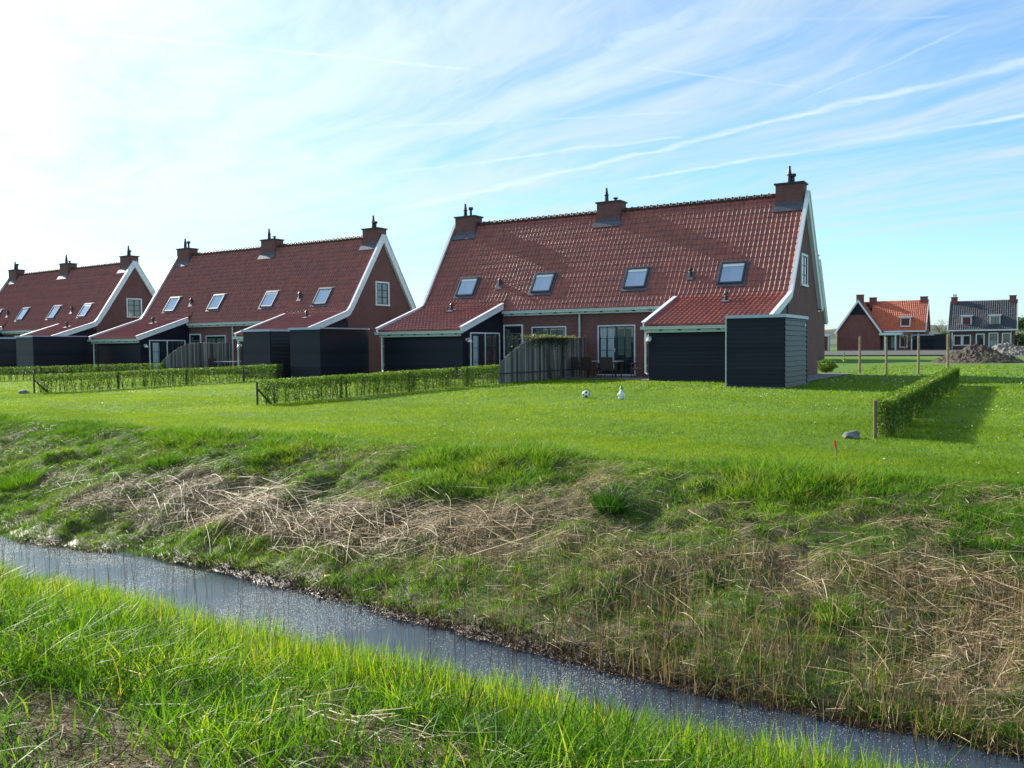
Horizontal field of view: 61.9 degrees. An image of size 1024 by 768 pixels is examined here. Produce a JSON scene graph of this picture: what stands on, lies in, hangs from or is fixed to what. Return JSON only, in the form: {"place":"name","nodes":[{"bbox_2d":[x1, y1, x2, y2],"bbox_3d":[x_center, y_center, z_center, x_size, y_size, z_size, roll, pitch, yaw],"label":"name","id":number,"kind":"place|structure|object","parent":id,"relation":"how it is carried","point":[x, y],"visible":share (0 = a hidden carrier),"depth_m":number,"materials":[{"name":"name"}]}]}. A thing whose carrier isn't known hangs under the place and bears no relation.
{"place":"outdoors","nodes":[
{"label":"outdoors","id":0,"kind":"place"},
{"bbox_2d":[0,554,996,767],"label":"foreground grass","id":1,"kind":"structure","parent":0,"point":[100,637],"depth_m":4.47,"materials":[{"name":"green plant"}]},
{"bbox_2d":[0,347,1023,767],"bbox_3d":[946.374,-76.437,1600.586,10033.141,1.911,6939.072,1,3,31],"label":"ground","id":2,"kind":"structure","parent":0,"point":[850,363],"depth_m":8.94,"materials":[{"name":"green plant"}]},
{"bbox_2d":[0,337,16,373],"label":"garden shed","id":3,"kind":"structure","parent":2,"relation":"on","point":[8,356],"depth_m":54.20,"materials":[{"name":"wood"}]},
{"bbox_2d":[18,390,29,393],"bbox_3d":[-17.002,0.276,29.739,0.478,0.157,0.335,1,3,31],"label":"boulder","id":4,"kind":"object","parent":2,"relation":"on","point":[22,391],"visible":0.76,"depth_m":29.61,"materials":[{"name":"grey stone"}]},
{"bbox_2d":[0,463,59,491],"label":"grass tuft","id":5,"kind":"object","parent":2,"relation":"on","point":[25,480],"visible":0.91,"depth_m":14.48,"materials":[{"name":"green plant"}]},
{"bbox_2d":[14,335,86,374],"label":"garden shed","id":6,"kind":"structure","parent":2,"relation":"on","point":[38,351],"depth_m":52.14,"materials":[{"name":"wood"}]},
{"bbox_2d":[0,246,155,370],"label":"brick house","id":7,"kind":"structure","parent":2,"relation":"on","point":[69,299],"depth_m":64.28,"materials":[{"name":"ceramic"}]},
{"bbox_2d":[126,298,141,317],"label":"gable window","id":8,"kind":"structure","parent":7,"relation":"in","point":[134,306],"depth_m":62.95,"materials":[{"name":"glass"}]},
{"bbox_2d":[0,363,166,380],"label":"clipped hedge","id":9,"kind":"object","parent":2,"relation":"on","point":[80,370],"visible":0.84,"depth_m":44.09,"materials":[{"name":"green plant"}]},
{"bbox_2d":[33,364,282,392],"bbox_3d":[-13.673,-0.278,34.803,0.387,0.925,11.737,1,3,31],"label":"clipped hedge","id":10,"kind":"object","parent":2,"relation":"on","point":[192,373],"visible":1,"depth_m":33.85,"materials":[{"name":"green plant"}]},
{"bbox_2d":[149,452,189,469],"bbox_3d":[-5.733,1.251,14.231,0.830,0.323,0.812,-1,3,-3],"label":"grass tuft","id":11,"kind":"object","parent":2,"relation":"on","point":[176,457],"visible":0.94,"depth_m":14.16,"materials":[{"name":"green plant"}]},
{"bbox_2d":[161,342,231,374],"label":"plank fence","id":12,"kind":"object","parent":2,"relation":"on","point":[197,355],"visible":0.63,"depth_m":50.47,"materials":[{"name":"grey wood"}]},
{"bbox_2d":[208,358,223,371],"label":"garden chair","id":13,"kind":"object","parent":2,"relation":"on","point":[211,362],"visible":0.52,"depth_m":50.05,"materials":[{"name":"brown wicker"}]},
{"bbox_2d":[214,361,240,372],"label":"garden table","id":14,"kind":"object","parent":2,"relation":"on","point":[226,362],"visible":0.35,"depth_m":48.99,"materials":[{"name":"metal"}]},
{"bbox_2d":[87,215,416,372],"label":"brick house","id":15,"kind":"structure","parent":2,"relation":"on","point":[227,295],"depth_m":52.64,"materials":[{"name":"ceramic"}]},
{"bbox_2d":[189,334,200,342],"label":"glazed door","id":16,"kind":"structure","parent":15,"relation":"in","point":[193,338],"depth_m":54.85,"materials":[{"name":"white paint"}]},
{"bbox_2d":[206,335,225,342],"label":"window","id":17,"kind":"structure","parent":15,"relation":"in","point":[215,338],"depth_m":53.75,"materials":[{"name":"white paint"}]},
{"bbox_2d":[375,281,389,305],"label":"gable window","id":18,"kind":"structure","parent":15,"relation":"in","point":[382,292],"depth_m":50.15,"materials":[{"name":"glass"}]},
{"bbox_2d":[241,329,290,378],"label":"garden shed","id":19,"kind":"structure","parent":2,"relation":"on","point":[265,346],"depth_m":40.95,"materials":[{"name":"wood"}]},
{"bbox_2d":[0,607,601,767],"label":"foreground litter","id":20,"kind":"object","parent":2,"relation":"on","point":[79,752],"visible":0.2,"depth_m":3.89,"materials":[{"name":"plant"}]},
{"bbox_2d":[288,327,369,378],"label":"garden shed","id":21,"kind":"structure","parent":2,"relation":"on","point":[320,351],"depth_m":39.38,"materials":[{"name":"wood"}]},
{"bbox_2d":[0,603,707,767],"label":"foreground dead stalks","id":22,"kind":"object","parent":2,"relation":"on","point":[329,710],"visible":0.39,"depth_m":4.22,"materials":[{"name":"plant"}]},
{"bbox_2d":[256,364,500,405],"bbox_3d":[-3.613,-0.067,27.849,0.359,0.925,12.636,1,3,29],"label":"clipped hedge","id":23,"kind":"object","parent":2,"relation":"on","point":[410,375],"visible":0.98,"depth_m":26.43,"materials":[{"name":"green plant"}]},
{"bbox_2d":[0,562,904,767],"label":"dead stalks in shoots","id":24,"kind":"object","parent":2,"relation":"on","point":[408,672],"visible":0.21,"depth_m":5.48,"materials":[{"name":"plant"}]},
{"bbox_2d":[0,364,1023,494],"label":"lawn grass","id":25,"kind":"structure","parent":2,"relation":"on","point":[37,408],"depth_m":18.62,"materials":[{"name":"green plant"}]},
{"bbox_2d":[0,417,1023,756],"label":"dead reed thatch","id":26,"kind":"object","parent":2,"relation":"on","point":[390,531],"visible":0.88,"depth_m":9.40,"materials":[{"name":"plant"}]},
{"bbox_2d":[0,412,1023,755],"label":"bank turf","id":27,"kind":"structure","parent":2,"relation":"on","point":[492,609],"depth_m":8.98,"materials":[{"name":"green plant"}]},
{"bbox_2d":[3,374,1020,472],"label":"daisies","id":28,"kind":"object","parent":2,"relation":"on","point":[566,407],"visible":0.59,"depth_m":22.71,"materials":[{"name":"white plant"}]},
{"bbox_2d":[10,451,1023,705],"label":"long dead reeds","id":29,"kind":"object","parent":2,"relation":"on","point":[276,515],"visible":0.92,"depth_m":10.40,"materials":[{"name":"plant"}]},
{"bbox_2d":[11,533,1023,757],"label":"shore litter","id":30,"kind":"object","parent":2,"relation":"on","point":[543,648],"visible":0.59,"depth_m":7.38,"materials":[{"name":"plant"}]},
{"bbox_2d":[498,337,584,383],"bbox_3d":[1.453,-1.057,36.646,0.102,1.950,7.699,1,3,31],"label":"plank fence","id":31,"kind":"object","parent":2,"relation":"on","point":[515,366],"visible":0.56,"depth_m":36.12,"materials":[{"name":"grey wood"}]},
{"bbox_2d":[504,333,588,378],"bbox_3d":[1.534,-1.182,36.703,0.537,2.008,9.482,1,3,31],"label":"climbing plant","id":32,"kind":"object","parent":31,"relation":"attached to","point":[548,337],"visible":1,"depth_m":36.95,"materials":[{"name":"green plant"}]},
{"bbox_2d":[485,376,648,379],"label":"terrace","id":33,"kind":"structure","parent":2,"relation":"on","point":[620,377],"depth_m":37.62,"materials":[{"name":"grey concrete"}]},
{"bbox_2d":[572,357,589,376],"bbox_3d":[3.090,-0.762,38.365,0.650,0.920,0.620,1,3,31],"label":"garden chair","id":34,"kind":"object","parent":33,"relation":"on","point":[575,362],"visible":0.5,"depth_m":38.34,"materials":[{"name":"brown wicker"}]},
{"bbox_2d":[580,357,598,377],"bbox_3d":[3.378,-0.713,37.198,0.620,0.920,0.650,2,3,39],"label":"garden chair","id":35,"kind":"object","parent":33,"relation":"on","point":[586,363],"visible":0.88,"depth_m":36.99,"materials":[{"name":"brown wicker"}]},
{"bbox_2d":[587,361,623,377],"bbox_3d":[4.081,-0.652,37.776,1.500,0.735,0.900,1,3,28],"label":"garden table","id":36,"kind":"object","parent":33,"relation":"on","point":[615,367],"visible":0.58,"depth_m":37.73,"materials":[{"name":"metal"}]},
{"bbox_2d":[599,357,616,378],"bbox_3d":[4.144,-0.703,36.797,0.620,0.920,0.650,1,3,25],"label":"garden chair","id":37,"kind":"object","parent":33,"relation":"on","point":[606,363],"visible":0.92,"depth_m":36.55,"materials":[{"name":"brown wicker"}]},
{"bbox_2d":[630,357,647,377],"bbox_3d":[5.505,-0.721,36.931,0.650,0.920,0.620,0,3,21],"label":"garden chair","id":38,"kind":"object","parent":33,"relation":"on","point":[642,368],"visible":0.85,"depth_m":36.71,"materials":[{"name":"brown wicker"}]},
{"bbox_2d":[582,391,589,397],"bbox_3d":[2.085,0.294,24.142,0.220,0.220,0.220,30,29,16],"label":"football","id":39,"kind":"object","parent":2,"relation":"on","point":[586,394],"visible":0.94,"depth_m":24.06,"materials":[{"name":"white leather"}]},
{"bbox_2d":[171,500,1023,760],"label":"standing reed stubble","id":40,"kind":"object","parent":2,"relation":"on","point":[787,632],"visible":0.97,"depth_m":6.91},
{"bbox_2d":[374,166,824,381],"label":"brick house","id":41,"kind":"structure","parent":2,"relation":"on","point":[664,288],"depth_m":39.69,"materials":[{"name":"ceramic"}]},
{"bbox_2d":[503,324,522,356],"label":"glazed door","id":42,"kind":"structure","parent":41,"relation":"in","point":[509,331],"depth_m":42.05,"materials":[{"name":"white paint"}]},
{"bbox_2d":[532,326,565,337],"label":"window","id":43,"kind":"structure","parent":41,"relation":"in","point":[551,330],"depth_m":40.92,"materials":[{"name":"glass"}]},
{"bbox_2d":[597,325,635,375],"bbox_3d":[4.780,-1.548,39.181,1.920,2.310,0.080,1,3,31],"label":"patio door","id":44,"kind":"structure","parent":41,"relation":"in","point":[617,342],"depth_m":39.14,"materials":[{"name":"white paint"}]},
{"bbox_2d":[801,253,808,286],"bbox_3d":[12.889,-5.011,37.618,0.080,1.420,1.260,1,3,31],"label":"gable window","id":45,"kind":"structure","parent":41,"relation":"in","point":[804,258],"depth_m":37.59,"materials":[{"name":"white paint"}]},
{"bbox_2d":[576,478,640,516],"bbox_3d":[1.093,1.314,9.888,0.975,0.412,0.933,1,3,31],"label":"grass tuft","id":46,"kind":"object","parent":2,"relation":"on","point":[614,503],"visible":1,"depth_m":9.81,"materials":[{"name":"green plant"}]},
{"bbox_2d":[618,385,624,399],"bbox_3d":[2.985,0.239,23.404,0.185,0.432,0.184,-1,3,-17],"label":"garden gnome","id":47,"kind":"object","parent":2,"relation":"on","point":[621,394],"visible":0.98,"depth_m":23.37,"materials":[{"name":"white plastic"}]},
{"bbox_2d":[725,314,808,387],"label":"garden shed","id":48,"kind":"structure","parent":2,"relation":"on","point":[766,350],"depth_m":28.42,"materials":[{"name":"wood"}]},
{"bbox_2d":[818,255,827,359],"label":"brick house","id":49,"kind":"structure","parent":2,"relation":"on","point":[822,318],"depth_m":70.16,"materials":[{"name":"brick"}]},
{"bbox_2d":[818,359,838,372],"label":"leafy bush","id":50,"kind":"object","parent":2,"relation":"on","point":[830,366],"visible":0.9,"depth_m":41.89,"materials":[{"name":"green plant"}]},
{"bbox_2d":[825,334,834,350],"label":"flat roofed annex","id":51,"kind":"object","parent":2,"relation":"on","point":[827,341],"visible":0.06,"depth_m":118.03,"materials":[{"name":"white paint"}]},
{"bbox_2d":[799,590,861,626],"bbox_3d":[2.684,1.897,7.225,0.614,0.259,0.636,1,3,31],"label":"grass tuft","id":52,"kind":"object","parent":2,"relation":"on","point":[829,605],"visible":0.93,"depth_m":7.23,"materials":[{"name":"green plant"}]},
{"bbox_2d":[833,440,836,454],"bbox_3d":[4.443,0.891,11.733,0.055,0.243,0.030,1,3,31],"label":"marker stake","id":53,"kind":"object","parent":2,"relation":"on","point":[835,446],"visible":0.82,"depth_m":11.72,"materials":[{"name":"red wood"}]},
{"bbox_2d":[842,430,860,438],"bbox_3d":[5.385,0.805,13.560,0.262,0.140,0.230,-1,3,-4],"label":"boulder","id":54,"kind":"object","parent":2,"relation":"on","point":[853,434],"visible":0.94,"depth_m":13.48,"materials":[{"name":"grey stone"}]},
{"bbox_2d":[858,336,860,372],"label":"wooden post","id":55,"kind":"object","parent":2,"relation":"on","point":[859,370],"visible":0.85,"depth_m":41.27,"materials":[{"name":"brown wood"}]},
{"bbox_2d":[834,294,934,350],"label":"brick house","id":56,"kind":"structure","parent":2,"relation":"on","point":[873,322],"depth_m":118.09,"materials":[{"name":"ceramic"}]},
{"bbox_2d":[885,335,896,349],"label":"glazed door","id":57,"kind":"structure","parent":56,"relation":"in","point":[891,338],"depth_m":117.69,"materials":[{"name":"white paint"}]},
{"bbox_2d":[899,335,907,347],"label":"window","id":58,"kind":"structure","parent":56,"relation":"in","point":[902,344],"depth_m":116.93,"materials":[{"name":"white paint"}]},
{"bbox_2d":[885,337,887,373],"bbox_3d":[17.267,-1.207,39.416,0.113,1.920,0.110,1,3,31],"label":"wooden post","id":59,"kind":"object","parent":2,"relation":"on","point":[886,351],"visible":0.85,"depth_m":39.37,"materials":[{"name":"brown wood"}]},
{"bbox_2d":[899,329,914,350],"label":"young tree","id":60,"kind":"object","parent":2,"relation":"on","point":[904,335],"visible":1,"depth_m":107.58,"materials":[{"name":"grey plant"}]},
{"bbox_2d":[873,367,959,437],"bbox_3d":[10.328,0.170,21.003,0.387,0.838,17.653,1,3,31],"label":"clipped hedge","id":61,"kind":"object","parent":2,"relation":"on","point":[900,407],"visible":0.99,"depth_m":15.93,"materials":[{"name":"green plant"}]},
{"bbox_2d":[917,336,919,373],"bbox_3d":[18.554,-1.222,38.995,0.113,1.960,0.110,1,3,31],"label":"wooden post","id":62,"kind":"object","parent":2,"relation":"on","point":[918,354],"visible":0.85,"depth_m":38.96,"materials":[{"name":"brown wood"}]},
{"bbox_2d":[929,319,947,332],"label":"bare tree","id":63,"kind":"object","parent":2,"relation":"on","point":[939,329],"visible":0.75,"depth_m":156.58,"materials":[{"name":"grey plant"}]},
{"bbox_2d":[934,334,946,349],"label":"garden outbuilding","id":64,"kind":"structure","parent":2,"relation":"on","point":[940,342],"depth_m":108.89,"materials":[{"name":"black wood"}]},
{"bbox_2d":[946,334,948,367],"bbox_3d":[19.395,-1.205,38.025,0.113,2.001,0.110,1,3,31],"label":"wooden post","id":65,"kind":"object","parent":2,"relation":"on","point":[947,363],"visible":0.75,"depth_m":37.97,"materials":[{"name":"brown wood"}]},
{"bbox_2d":[930,344,1023,362],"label":"soil heap","id":66,"kind":"object","parent":2,"relation":"on","point":[975,353],"visible":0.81,"depth_m":57.44,"materials":[{"name":"soil"}]},
{"bbox_2d":[947,294,1017,349],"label":"brick house","id":67,"kind":"structure","parent":2,"relation":"on","point":[990,323],"depth_m":111.58,"materials":[{"name":"grey ceramic"}]},
{"bbox_2d":[953,335,961,345],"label":"window","id":68,"kind":"structure","parent":67,"relation":"in","point":[957,339],"depth_m":112.22,"materials":[{"name":"white paint"}]},
{"bbox_2d":[962,335,970,345],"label":"window","id":69,"kind":"structure","parent":67,"relation":"in","point":[966,339],"depth_m":111.70,"materials":[{"name":"white paint"}]},
{"bbox_2d":[976,333,984,344],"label":"front door","id":70,"kind":"structure","parent":67,"relation":"in","point":[980,338],"depth_m":110.85,"materials":[{"name":"white paint"}]},
{"bbox_2d":[988,333,997,346],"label":"window","id":71,"kind":"structure","parent":67,"relation":"in","point":[993,337],"depth_m":110.15,"materials":[{"name":"white paint"}]},
{"bbox_2d":[1002,333,1010,343],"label":"window","id":72,"kind":"structure","parent":67,"relation":"in","point":[1006,337],"depth_m":109.35,"materials":[{"name":"white paint"}]},
{"bbox_2d":[991,342,1023,355],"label":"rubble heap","id":73,"kind":"object","parent":2,"relation":"on","point":[1012,349],"visible":0.48,"depth_m":71.80,"materials":[{"name":"grey stone"}]},
{"bbox_2d":[1015,333,1023,346],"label":"distant bush","id":74,"kind":"object","parent":2,"relation":"on","point":[1021,342],"visible":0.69,"depth_m":109.44,"materials":[{"name":"green plant"}]},
{"bbox_2d":[1015,329,1023,345],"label":"distant bush","id":75,"kind":"object","parent":2,"relation":"on","point":[1017,333],"visible":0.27,"depth_m":119.78,"materials":[{"name":"green plant"}]},
{"bbox_2d":[1018,314,1023,331],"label":"leafy tree","id":76,"kind":"object","parent":2,"relation":"on","point":[1020,324],"visible":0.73,"depth_m":162.19,"materials":[{"name":"green plant"}]},
{"bbox_2d":[0,533,1023,767],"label":"water","id":77,"kind":"structure","parent":0,"point":[372,629],"depth_m":7.41,"materials":[{"name":"black liquid"}]},
{"bbox_2d":[0,535,970,767],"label":"floating duckweed","id":78,"kind":"object","parent":77,"relation":"on","point":[339,622],"visible":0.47,"depth_m":8.52,"materials":[{"name":"green plant"}]},
{"bbox_2d":[0,513,1018,767],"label":"reed stems in water","id":79,"kind":"object","parent":77,"relation":"in","point":[494,637],"visible":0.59,"depth_m":6.90,"materials":[{"name":"plant"}]},
{"bbox_2d":[0,0,1023,328],"label":"sky","id":80,"kind":"structure","parent":0,"point":[147,127],"materials":[{"name":"blue"}]},
{"bbox_2d":[807,373,851,381],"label":"path","id":81,"kind":"structure","parent":0,"point":[813,377],"depth_m":37.70,"materials":[{"name":"grey concrete"}]},
{"bbox_2d":[825,350,961,354],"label":"bare verge","id":82,"kind":"structure","parent":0,"point":[929,352],"depth_m":86.36,"materials":[{"name":"grey gravel"}]},
{"bbox_2d":[825,325,1023,346],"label":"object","id":83,"kind":"structure","parent":0,"point":[833,341],"depth_m":247.62,"materials":[{"name":"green plant"}]}
]}

